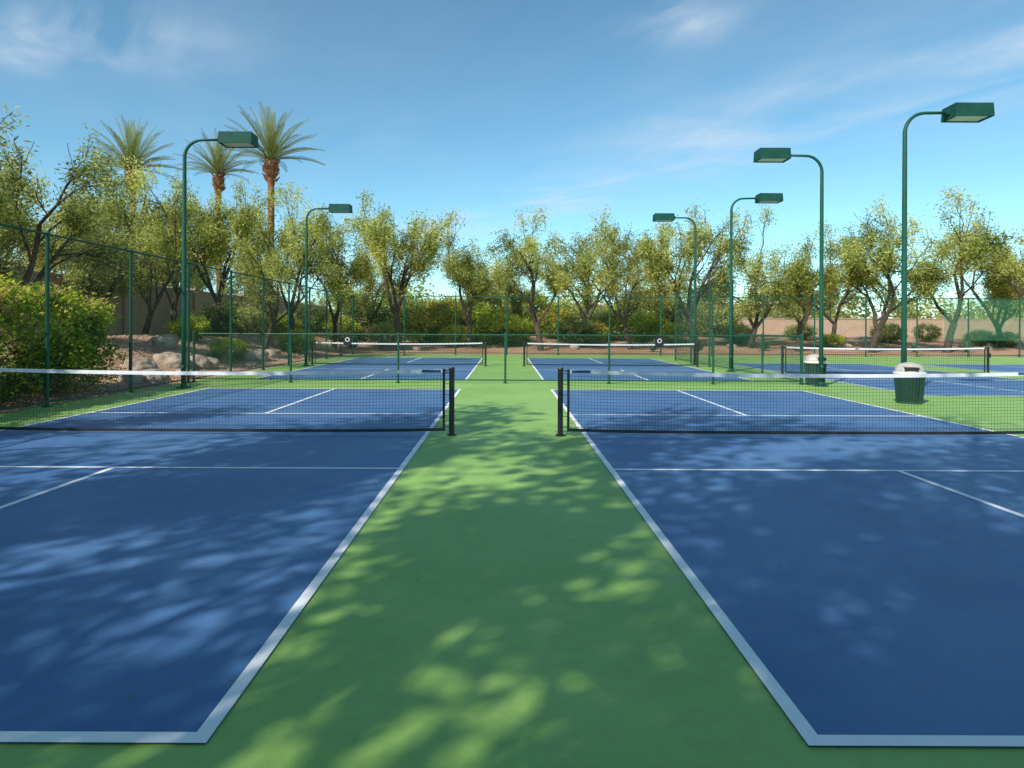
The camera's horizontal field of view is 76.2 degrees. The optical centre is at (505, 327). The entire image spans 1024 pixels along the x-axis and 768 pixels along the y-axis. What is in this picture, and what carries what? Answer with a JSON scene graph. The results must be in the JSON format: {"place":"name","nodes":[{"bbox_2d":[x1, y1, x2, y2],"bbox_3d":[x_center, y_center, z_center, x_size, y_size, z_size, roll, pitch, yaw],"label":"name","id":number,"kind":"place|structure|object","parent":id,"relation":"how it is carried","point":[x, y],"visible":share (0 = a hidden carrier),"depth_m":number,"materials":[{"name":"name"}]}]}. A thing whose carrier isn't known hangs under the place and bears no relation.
{"place":"outdoors","nodes":[
{"label":"outdoors","id":0,"kind":"place"},
{"bbox_2d":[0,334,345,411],"bbox_3d":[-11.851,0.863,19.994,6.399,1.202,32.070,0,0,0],"label":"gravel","id":1,"kind":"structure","parent":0,"point":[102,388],"depth_m":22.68,"materials":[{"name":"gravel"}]},
{"bbox_2d":[0,332,1023,413],"bbox_3d":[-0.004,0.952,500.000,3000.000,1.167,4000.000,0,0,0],"label":"desert ground","id":2,"kind":"structure","parent":0,"point":[897,344],"depth_m":39.86,"materials":[{"name":"soil"}]},
{"bbox_2d":[0,233,43,281],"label":"mesquite tree","id":3,"kind":"object","parent":2,"relation":"on","point":[20,266],"visible":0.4,"depth_m":20.38,"materials":[{"name":"green plant"}]},
{"bbox_2d":[0,151,66,273],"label":"mesquite tree","id":4,"kind":"object","parent":2,"relation":"on","point":[46,227],"visible":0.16,"depth_m":25.03,"materials":[{"name":"green plant"}]},
{"bbox_2d":[0,272,126,404],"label":"flowering hedge","id":5,"kind":"object","parent":2,"relation":"on","point":[37,336],"visible":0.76,"depth_m":13.37,"materials":[{"name":"green plant"}]},
{"bbox_2d":[0,104,143,335],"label":"mesquite tree","id":6,"kind":"object","parent":2,"relation":"on","point":[73,209],"visible":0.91,"depth_m":19.82,"materials":[{"name":"green plant"}]},
{"bbox_2d":[13,194,145,274],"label":"mesquite tree","id":7,"kind":"object","parent":2,"relation":"on","point":[52,220],"visible":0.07,"depth_m":33.57,"materials":[{"name":"green plant"}]},
{"bbox_2d":[44,184,153,304],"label":"mesquite tree","id":8,"kind":"object","parent":2,"relation":"on","point":[85,275],"visible":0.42,"depth_m":25.41,"materials":[{"name":"green plant"}]},
{"bbox_2d":[54,210,181,286],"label":"mesquite tree","id":9,"kind":"object","parent":2,"relation":"on","point":[142,257],"visible":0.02,"depth_m":38.23,"materials":[{"name":"green plant"}]},
{"bbox_2d":[74,115,182,236],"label":"date palm","id":10,"kind":"object","parent":2,"relation":"on","point":[131,146],"visible":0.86,"depth_m":49.71,"materials":[{"name":"green plant"}]},
{"bbox_2d":[113,374,143,383],"bbox_3d":[-9.713,1.350,16.907,0.622,0.435,0.642,0,0,16],"label":"boulder","id":11,"kind":"object","parent":2,"relation":"on","point":[121,379],"visible":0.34,"depth_m":16.70,"materials":[{"name":"stone"}]},
{"bbox_2d":[121,357,158,370],"bbox_3d":[-10.618,1.149,19.011,0.841,0.575,0.875,0,0,31],"label":"boulder","id":12,"kind":"object","parent":2,"relation":"on","point":[139,360],"visible":0.44,"depth_m":18.72,"materials":[{"name":"stone"}]},
{"bbox_2d":[88,173,208,335],"bbox_3d":[-14.734,-2.944,27.611,5.730,7.116,3.829,0,0,34],"label":"mesquite tree","id":13,"kind":"object","parent":2,"relation":"on","point":[153,246],"visible":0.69,"depth_m":26.55,"materials":[{"name":"green plant"}]},
{"bbox_2d":[140,369,169,382],"bbox_3d":[-9.450,1.354,17.486,0.736,0.506,0.766,0,0,-7],"label":"boulder","id":14,"kind":"object","parent":2,"relation":"on","point":[151,377],"visible":0.3,"depth_m":17.27,"materials":[{"name":"stone"}]},
{"bbox_2d":[146,334,178,348],"bbox_3d":[-12.591,0.562,24.038,0.914,0.655,0.988,0,0,9],"label":"boulder","id":15,"kind":"object","parent":2,"relation":"on","point":[161,345],"visible":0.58,"depth_m":23.73,"materials":[{"name":"stone"}]},
{"bbox_2d":[90,150,238,334],"bbox_3d":[-16.722,-3.737,30.467,7.292,8.953,6.927,0,0,-4],"label":"mesquite tree","id":16,"kind":"object","parent":2,"relation":"on","point":[212,239],"visible":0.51,"depth_m":30.53,"materials":[{"name":"green plant"}]},
{"bbox_2d":[1,265,327,337],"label":"stucco wall","id":17,"kind":"structure","parent":2,"relation":"on","point":[142,316],"depth_m":30.74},
{"bbox_2d":[152,352,190,368],"bbox_3d":[-10.741,1.130,21.006,1.023,0.720,1.055,0,0,0],"label":"boulder","id":18,"kind":"object","parent":2,"relation":"on","point":[173,360],"visible":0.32,"depth_m":20.66,"materials":[{"name":"stone"}]},
{"bbox_2d":[165,315,211,340],"bbox_3d":[-13.107,0.027,26.995,1.806,1.231,1.818,0,0,-26],"label":"shrub","id":19,"kind":"object","parent":2,"relation":"on","point":[201,328],"visible":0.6,"depth_m":26.79,"materials":[{"name":"green plant"}]},
{"bbox_2d":[156,188,239,294],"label":"mesquite tree","id":20,"kind":"object","parent":2,"relation":"on","point":[212,277],"visible":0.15,"depth_m":43.89,"materials":[{"name":"green plant"}]},
{"bbox_2d":[190,355,210,369],"bbox_3d":[-10.431,1.219,22.015,0.909,0.644,0.917,0,0,-15],"label":"boulder","id":21,"kind":"object","parent":2,"relation":"on","point":[199,361],"visible":0.29,"depth_m":21.74,"materials":[{"name":"stone"}]},
{"bbox_2d":[137,172,288,336],"bbox_3d":[-14.550,-3.724,33.083,5.968,9.042,6.243,0,0,0],"label":"mesquite tree","id":22,"kind":"object","parent":2,"relation":"on","point":[240,222],"visible":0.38,"depth_m":32.62,"materials":[{"name":"green plant"}]},
{"bbox_2d":[186,303,243,336],"bbox_3d":[-14.602,-0.385,33.013,2.835,1.998,2.637,0,0,-1],"label":"shrub","id":23,"kind":"object","parent":2,"relation":"on","point":[209,312],"visible":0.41,"depth_m":32.51,"materials":[{"name":"green plant"}]},
{"bbox_2d":[174,128,258,292],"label":"date palm","id":24,"kind":"object","parent":2,"relation":"on","point":[219,168],"visible":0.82,"depth_m":59.51,"materials":[{"name":"green plant"}]},
{"bbox_2d":[206,336,248,361],"bbox_3d":[-10.571,0.824,24.996,1.548,1.104,1.559,0,0,-11],"label":"shrub","id":25,"kind":"object","parent":2,"relation":"on","point":[227,348],"visible":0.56,"depth_m":24.74,"materials":[{"name":"green plant"}]},
{"bbox_2d":[226,305,269,332],"bbox_3d":[-14.968,-0.463,37.970,3.241,2.061,3.186,0,0,-14],"label":"shrub","id":26,"kind":"object","parent":2,"relation":"on","point":[248,330],"visible":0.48,"depth_m":37.41,"materials":[{"name":"green plant"}]},
{"bbox_2d":[215,102,324,293],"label":"date palm","id":27,"kind":"object","parent":2,"relation":"on","point":[270,169],"visible":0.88,"depth_m":47.92,"materials":[{"name":"green plant"}]},
{"bbox_2d":[264,313,302,332],"bbox_3d":[-13.788,-0.186,40.047,2.580,1.643,2.598,0,0,40],"label":"shrub","id":28,"kind":"object","parent":2,"relation":"on","point":[297,322],"visible":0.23,"depth_m":39.58,"materials":[{"name":"green plant"}]},
{"bbox_2d":[217,202,352,349],"bbox_3d":[-10.865,-2.021,30.524,5.424,6.793,6.048,0,0,34],"label":"mesquite tree","id":29,"kind":"object","parent":2,"relation":"on","point":[275,263],"visible":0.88,"depth_m":29.57,"materials":[{"name":"green plant"}]},
{"bbox_2d":[229,178,355,342],"bbox_3d":[-11.930,-3.571,36.822,7.202,9.632,7.130,0,0,-16],"label":"mesquite tree","id":30,"kind":"object","parent":2,"relation":"on","point":[321,229],"visible":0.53,"depth_m":36.30,"materials":[{"name":"green plant"}]},
{"bbox_2d":[277,327,316,353],"bbox_3d":[-10.574,0.668,33.000,2.064,1.472,2.078,0,0,-19],"label":"shrub","id":31,"kind":"object","parent":2,"relation":"on","point":[297,339],"visible":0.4,"depth_m":32.68,"materials":[{"name":"green plant"}]},
{"bbox_2d":[280,302,330,335],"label":"shrub","id":32,"kind":"object","parent":2,"relation":"on","point":[300,315],"visible":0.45,"depth_m":45.32,"materials":[{"name":"green plant"}]},
{"bbox_2d":[260,196,374,348],"bbox_3d":[-11.473,-3.226,39.342,7.437,9.612,7.064,0,0,-10],"label":"mesquite tree","id":33,"kind":"object","parent":2,"relation":"on","point":[359,273],"visible":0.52,"depth_m":39.19,"materials":[{"name":"green plant"}]},
{"bbox_2d":[320,315,361,340],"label":"shrub","id":34,"kind":"object","parent":2,"relation":"on","point":[344,327],"visible":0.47,"depth_m":45.41,"materials":[{"name":"green plant"}]},
{"bbox_2d":[315,223,403,340],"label":"mesquite tree","id":35,"kind":"object","parent":2,"relation":"on","point":[368,287],"visible":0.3,"depth_m":46.37,"materials":[{"name":"green plant"}]},
{"bbox_2d":[339,295,393,340],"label":"shrub","id":36,"kind":"object","parent":2,"relation":"on","point":[379,315],"visible":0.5,"depth_m":47.13,"materials":[{"name":"green plant"}]},
{"bbox_2d":[366,320,406,345],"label":"shrub","id":37,"kind":"object","parent":2,"relation":"on","point":[382,328],"visible":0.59,"depth_m":43.48,"materials":[{"name":"green plant"}]},
{"bbox_2d":[337,185,459,350],"bbox_3d":[-6.765,-3.613,40.479,8.065,10.878,7.708,0,0,4],"label":"mesquite tree","id":38,"kind":"object","parent":2,"relation":"on","point":[378,240],"visible":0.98,"depth_m":39.24,"materials":[{"name":"green plant"}]},
{"bbox_2d":[375,291,424,324],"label":"shrub","id":39,"kind":"object","parent":2,"relation":"on","point":[413,298],"visible":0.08,"depth_m":55.63,"materials":[{"name":"green plant"}]},
{"bbox_2d":[386,296,439,337],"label":"shrub","id":40,"kind":"object","parent":2,"relation":"on","point":[411,305],"visible":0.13,"depth_m":48.91,"materials":[{"name":"green plant"}]},
{"bbox_2d":[401,305,454,342],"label":"bush","id":41,"kind":"object","parent":2,"relation":"on","point":[429,317],"visible":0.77,"depth_m":44.14,"materials":[{"name":"green plant"}]},
{"bbox_2d":[411,298,474,341],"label":"bougainvillea bush","id":42,"kind":"object","parent":2,"relation":"on","point":[448,309],"visible":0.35,"depth_m":46.24,"materials":[{"name":"green plant"}]},
{"bbox_2d":[422,292,479,329],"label":"shrub","id":43,"kind":"object","parent":2,"relation":"on","point":[448,300],"visible":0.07,"depth_m":56.02,"materials":[{"name":"green plant"}]},
{"bbox_2d":[436,322,474,347],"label":"yellow flower bush","id":44,"kind":"object","parent":2,"relation":"on","point":[458,331],"visible":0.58,"depth_m":43.45,"materials":[{"name":"green plant"}]},
{"bbox_2d":[427,207,513,347],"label":"mesquite tree","id":45,"kind":"object","parent":2,"relation":"on","point":[460,271],"visible":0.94,"depth_m":41.75,"materials":[{"name":"green plant"}]},
{"bbox_2d":[452,301,514,339],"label":"shrub","id":46,"kind":"object","parent":2,"relation":"on","point":[487,311],"visible":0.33,"depth_m":48.80,"materials":[{"name":"green plant"}]},
{"bbox_2d":[472,311,527,345],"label":"yellow flower bush","id":47,"kind":"object","parent":2,"relation":"on","point":[484,323],"visible":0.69,"depth_m":44.30,"materials":[{"name":"green plant"}]},
{"bbox_2d":[473,250,546,316],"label":"mesquite tree","id":48,"kind":"object","parent":2,"relation":"on","point":[509,289],"visible":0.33,"depth_m":51.76,"materials":[{"name":"green plant"}]},
{"bbox_2d":[0,354,1023,767],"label":"court surround","id":49,"kind":"object","parent":2,"relation":"on","point":[518,592],"visible":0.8,"depth_m":3.16,"materials":[{"name":"paint"}]},
{"bbox_2d":[0,223,352,410],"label":"chain link fence","id":50,"kind":"object","parent":49,"relation":"on","point":[47,235],"visible":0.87,"depth_m":15.23,"materials":[{"name":"green metal"}]},
{"bbox_2d":[176,131,258,387],"bbox_3d":[-6.988,-1.615,15.800,1.830,6.150,0.460,0,0,0],"label":"court light pole","id":51,"kind":"object","parent":49,"relation":"on","point":[237,139],"visible":0.98,"depth_m":15.76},
{"bbox_2d":[0,388,460,743],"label":"pickleball court","id":52,"kind":"object","parent":49,"relation":"on","point":[169,563],"visible":0.97,"depth_m":4.46,"materials":[{"name":"paint"}]},
{"bbox_2d":[0,367,456,435],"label":"pickleball net","id":53,"kind":"object","parent":52,"relation":"on","point":[451,394],"visible":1,"depth_m":9.03,"materials":[{"name":"fabric"}]},
{"bbox_2d":[303,204,352,365],"bbox_3d":[-6.808,-1.615,24.900,1.830,6.150,0.460,0,0,0],"label":"court light pole","id":54,"kind":"object","parent":49,"relation":"on","point":[339,208],"visible":0.94,"depth_m":24.86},
{"bbox_2d":[259,357,481,378],"bbox_3d":[-4.144,1.466,25.400,6.096,0.004,13.410,0,0,0],"label":"pickleball court","id":55,"kind":"object","parent":49,"relation":"on","point":[465,370],"visible":0.56,"depth_m":23.64,"materials":[{"name":"paint"}]},
{"bbox_2d":[311,341,486,365],"bbox_3d":[-4.142,0.999,25.377,6.879,0.945,0.186,0,0,0],"label":"pickleball net","id":56,"kind":"object","parent":55,"relation":"on","point":[404,344],"visible":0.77,"depth_m":25.39,"materials":[{"name":"fabric"}]},
{"bbox_2d":[191,331,803,384],"bbox_3d":[-0.204,0.834,17.500,16.414,1.410,0.120,0,0,0],"label":"chain link fence","id":57,"kind":"object","parent":49,"relation":"on","point":[398,334],"visible":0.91,"depth_m":17.50,"materials":[{"name":"green metal"}]},
{"bbox_2d":[527,358,753,380],"bbox_3d":[4.098,1.502,25.400,6.096,0.004,13.410,0,0,0],"label":"pickleball court","id":58,"kind":"object","parent":49,"relation":"on","point":[549,371],"visible":0.62,"depth_m":23.69,"materials":[{"name":"paint"}]},
{"bbox_2d":[523,342,698,366],"bbox_3d":[4.099,1.035,25.377,6.879,0.945,0.186,0,0,0],"label":"pickleball net","id":59,"kind":"object","parent":58,"relation":"on","point":[634,356],"visible":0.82,"depth_m":25.40,"materials":[{"name":"fabric"}]},
{"bbox_2d":[652,213,696,364],"bbox_3d":[6.942,-1.555,26.600,1.830,6.150,0.460,0,0,0],"label":"court light pole","id":60,"kind":"object","parent":49,"relation":"on","point":[664,217],"visible":0.79,"depth_m":26.56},
{"bbox_2d":[352,295,1023,356],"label":"chain link fence","id":61,"kind":"object","parent":49,"relation":"on","point":[814,325],"visible":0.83,"depth_m":36.00,"materials":[{"name":"green metal"}]},
{"bbox_2d":[675,281,733,368],"bbox_3d":[7.950,-0.040,26.700,0.137,3.230,7.744,0,0,0],"label":"chain link fence","id":62,"kind":"object","parent":49,"relation":"on","point":[700,320],"visible":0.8,"depth_m":26.32,"materials":[{"name":"green metal"}]},
{"bbox_2d":[726,193,782,371],"bbox_3d":[8.592,-1.548,22.600,1.830,6.150,0.460,0,0,0],"label":"court light pole","id":63,"kind":"object","parent":49,"relation":"on","point":[770,198],"visible":0.94,"depth_m":22.56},
{"bbox_2d":[732,333,800,382],"bbox_3d":[7.946,0.870,20.200,0.114,1.410,5.420,0,0,0],"label":"chain link fence","id":64,"kind":"object","parent":49,"relation":"on","point":[761,349],"visible":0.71,"depth_m":20.17,"materials":[{"name":"green metal"}]},
{"bbox_2d":[551,390,1023,746],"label":"pickleball court","id":65,"kind":"object","parent":49,"relation":"on","point":[833,650],"visible":1,"depth_m":4.44,"materials":[{"name":"paint"}]},
{"bbox_2d":[555,367,1023,435],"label":"pickleball net","id":66,"kind":"object","parent":65,"relation":"on","point":[626,373],"visible":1,"depth_m":9.03,"materials":[{"name":"fabric"}]},
{"bbox_2d":[753,148,826,385],"bbox_3d":[7.442,-1.552,17.000,1.830,6.150,0.460,0,0,0],"label":"court light pole","id":67,"kind":"object","parent":49,"relation":"on","point":[772,155],"visible":0.86,"depth_m":16.96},
{"bbox_2d":[803,354,827,385],"bbox_3d":[8.275,1.111,17.450,0.599,0.830,0.599,0,0,-17],"label":"trash bin","id":68,"kind":"object","parent":49,"relation":"on","point":[811,363],"visible":0.72,"depth_m":17.27,"materials":[{"name":"green plastic"}]},
{"bbox_2d":[725,363,1022,395],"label":"pickleball court","id":69,"kind":"object","parent":49,"relation":"on","point":[951,386],"visible":0.66,"depth_m":18.65,"materials":[{"name":"paint"}]},
{"bbox_2d":[781,346,990,373],"bbox_3d":[12.445,1.072,21.377,6.879,0.945,0.186,0,0,0],"label":"pickleball net","id":70,"kind":"object","parent":69,"relation":"on","point":[911,349],"visible":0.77,"depth_m":21.39,"materials":[{"name":"fabric"}]},
{"bbox_2d":[892,362,926,403],"bbox_3d":[8.195,1.111,13.250,0.599,0.830,0.599,0,0,23],"label":"trash bin","id":71,"kind":"object","parent":49,"relation":"on","point":[903,396],"visible":0.82,"depth_m":13.05,"materials":[{"name":"green plastic"}]},
{"bbox_2d":[894,102,994,399],"bbox_3d":[9.092,-1.545,13.600,1.830,6.150,0.460,0,0,0],"label":"court light pole","id":72,"kind":"object","parent":49,"relation":"on","point":[967,112],"visible":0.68,"depth_m":13.56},
{"bbox_2d":[920,364,1023,371],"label":"pickleball court","id":73,"kind":"object","parent":49,"relation":"on","point":[1007,368],"visible":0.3,"depth_m":26.40,"materials":[{"name":"paint"}]},
{"bbox_2d":[495,314,534,343],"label":"shrub","id":74,"kind":"object","parent":2,"relation":"on","point":[531,329],"visible":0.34,"depth_m":45.47,"materials":[{"name":"green plant"}]},
{"bbox_2d":[499,293,564,333],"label":"shrub","id":75,"kind":"object","parent":2,"relation":"on","point":[541,301],"visible":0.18,"depth_m":53.70,"materials":[{"name":"green plant"}]},
{"bbox_2d":[477,205,612,350],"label":"mesquite tree","id":76,"kind":"object","parent":2,"relation":"on","point":[527,254],"visible":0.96,"depth_m":40.21,"materials":[{"name":"green plant"}]},
{"bbox_2d":[536,304,580,338],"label":"bougainvillea bush","id":77,"kind":"object","parent":2,"relation":"on","point":[564,316],"visible":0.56,"depth_m":50.36,"materials":[{"name":"green plant"}]},
{"bbox_2d":[550,298,603,331],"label":"shrub","id":78,"kind":"object","parent":2,"relation":"on","point":[573,310],"visible":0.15,"depth_m":55.88,"materials":[{"name":"green plant"}]},
{"bbox_2d":[552,317,603,346],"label":"shrub","id":79,"kind":"object","parent":2,"relation":"on","point":[575,326],"visible":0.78,"depth_m":43.51,"materials":[{"name":"green plant"}]},
{"bbox_2d":[534,204,644,337],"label":"mesquite tree","id":80,"kind":"object","parent":2,"relation":"on","point":[586,248],"visible":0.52,"depth_m":45.28,"materials":[{"name":"green plant"}]},
{"bbox_2d":[572,319,610,342],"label":"bougainvillea bush","id":81,"kind":"object","parent":2,"relation":"on","point":[604,328],"visible":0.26,"depth_m":46.55,"materials":[{"name":"green plant"}]},
{"bbox_2d":[161,277,1023,318],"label":"distant tree line","id":82,"kind":"object","parent":2,"relation":"on","point":[911,315],"visible":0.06,"depth_m":72.66,"materials":[{"name":"green plant"}]},
{"bbox_2d":[577,305,638,340],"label":"shrub","id":83,"kind":"object","parent":2,"relation":"on","point":[604,319],"visible":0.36,"depth_m":49.28,"materials":[{"name":"green plant"}]},
{"bbox_2d":[557,222,689,348],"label":"mesquite tree","id":84,"kind":"object","parent":2,"relation":"on","point":[633,262],"visible":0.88,"depth_m":41.26,"materials":[{"name":"green plant"}]},
{"bbox_2d":[616,309,671,341],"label":"shrub","id":85,"kind":"object","parent":2,"relation":"on","point":[648,323],"visible":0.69,"depth_m":47.28,"materials":[{"name":"green plant"}]},
{"bbox_2d":[619,286,685,333],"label":"shrub","id":86,"kind":"object","parent":2,"relation":"on","point":[671,319],"visible":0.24,"depth_m":55.53,"materials":[{"name":"green plant"}]},
{"bbox_2d":[618,246,697,334],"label":"mesquite tree","id":87,"kind":"object","parent":2,"relation":"on","point":[682,287],"visible":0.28,"depth_m":54.59,"materials":[{"name":"green plant"}]},
{"bbox_2d":[330,316,1023,336],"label":"stucco wall","id":88,"kind":"structure","parent":2,"relation":"on","point":[986,324],"depth_m":61.90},
{"bbox_2d":[659,320,699,343],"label":"shrub","id":89,"kind":"object","parent":2,"relation":"on","point":[671,329],"visible":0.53,"depth_m":45.64,"materials":[{"name":"green plant"}]},
{"bbox_2d":[632,203,757,350],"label":"mesquite tree","id":90,"kind":"object","parent":2,"relation":"on","point":[720,245],"visible":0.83,"depth_m":41.24,"materials":[{"name":"green plant"}]},
{"bbox_2d":[683,301,745,334],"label":"shrub","id":91,"kind":"object","parent":2,"relation":"on","point":[700,325],"visible":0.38,"depth_m":53.83,"materials":[{"name":"green plant"}]},
{"bbox_2d":[721,321,756,343],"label":"shrub","id":92,"kind":"object","parent":2,"relation":"on","point":[738,329],"visible":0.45,"depth_m":46.61,"materials":[{"name":"green plant"}]},
{"bbox_2d":[683,204,816,347],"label":"mesquite tree","id":93,"kind":"object","parent":2,"relation":"on","point":[757,271],"visible":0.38,"depth_m":43.94,"materials":[{"name":"green plant"}]},
{"bbox_2d":[728,220,856,351],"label":"mesquite tree","id":94,"kind":"object","parent":2,"relation":"on","point":[796,275],"visible":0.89,"depth_m":40.43,"materials":[{"name":"green plant"}]},
{"bbox_2d":[781,323,817,340],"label":"shrub","id":95,"kind":"object","parent":2,"relation":"on","point":[807,334],"visible":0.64,"depth_m":49.49,"materials":[{"name":"green plant"}]},
{"bbox_2d":[780,222,884,342],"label":"mesquite tree","id":96,"kind":"object","parent":2,"relation":"on","point":[846,299],"visible":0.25,"depth_m":47.73,"materials":[{"name":"green plant"}]},
{"bbox_2d":[823,333,846,347],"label":"shrub","id":97,"kind":"object","parent":2,"relation":"on","point":[830,343],"visible":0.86,"depth_m":43.70,"materials":[{"name":"green plant"}]},
{"bbox_2d":[869,320,908,342],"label":"shrub","id":98,"kind":"object","parent":2,"relation":"on","point":[889,329],"visible":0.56,"depth_m":47.56,"materials":[{"name":"green plant"}]},
{"bbox_2d":[813,195,965,351],"bbox_3d":[22.560,-3.002,39.594,8.676,9.751,9.134,0,0,41],"label":"mesquite tree","id":99,"kind":"object","parent":2,"relation":"on","point":[852,252],"visible":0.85,"depth_m":39.24,"materials":[{"name":"green plant"}]},
{"bbox_2d":[910,321,942,342],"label":"shrub","id":100,"kind":"object","parent":2,"relation":"on","point":[926,337],"visible":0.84,"depth_m":48.69,"materials":[{"name":"green plant"}]},
{"bbox_2d":[863,185,1022,352],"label":"mesquite tree","id":101,"kind":"object","parent":2,"relation":"on","point":[977,246],"visible":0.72,"depth_m":39.96,"materials":[{"name":"green plant"}]},
{"bbox_2d":[961,329,994,345],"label":"shrub","id":102,"kind":"object","parent":2,"relation":"on","point":[978,340],"visible":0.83,"depth_m":45.73,"materials":[{"name":"green plant"}]},
{"bbox_2d":[933,214,1023,347],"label":"mesquite tree","id":103,"kind":"object","parent":2,"relation":"on","point":[1004,304],"visible":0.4,"depth_m":44.93,"materials":[{"name":"green plant"}]},
{"bbox_2d":[971,231,1023,315],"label":"mesquite tree","id":104,"kind":"object","parent":2,"relation":"on","point":[1019,274],"visible":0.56,"depth_m":41.38,"materials":[{"name":"green plant"}]},
{"bbox_2d":[986,330,1023,347],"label":"shrub","id":105,"kind":"object","parent":2,"relation":"on","point":[1007,334],"visible":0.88,"depth_m":44.70,"materials":[{"name":"green plant"}]},
{"bbox_2d":[0,0,1023,318],"label":"sky","id":106,"kind":"structure","parent":0,"point":[488,111],"materials":[{"name":"blue"}]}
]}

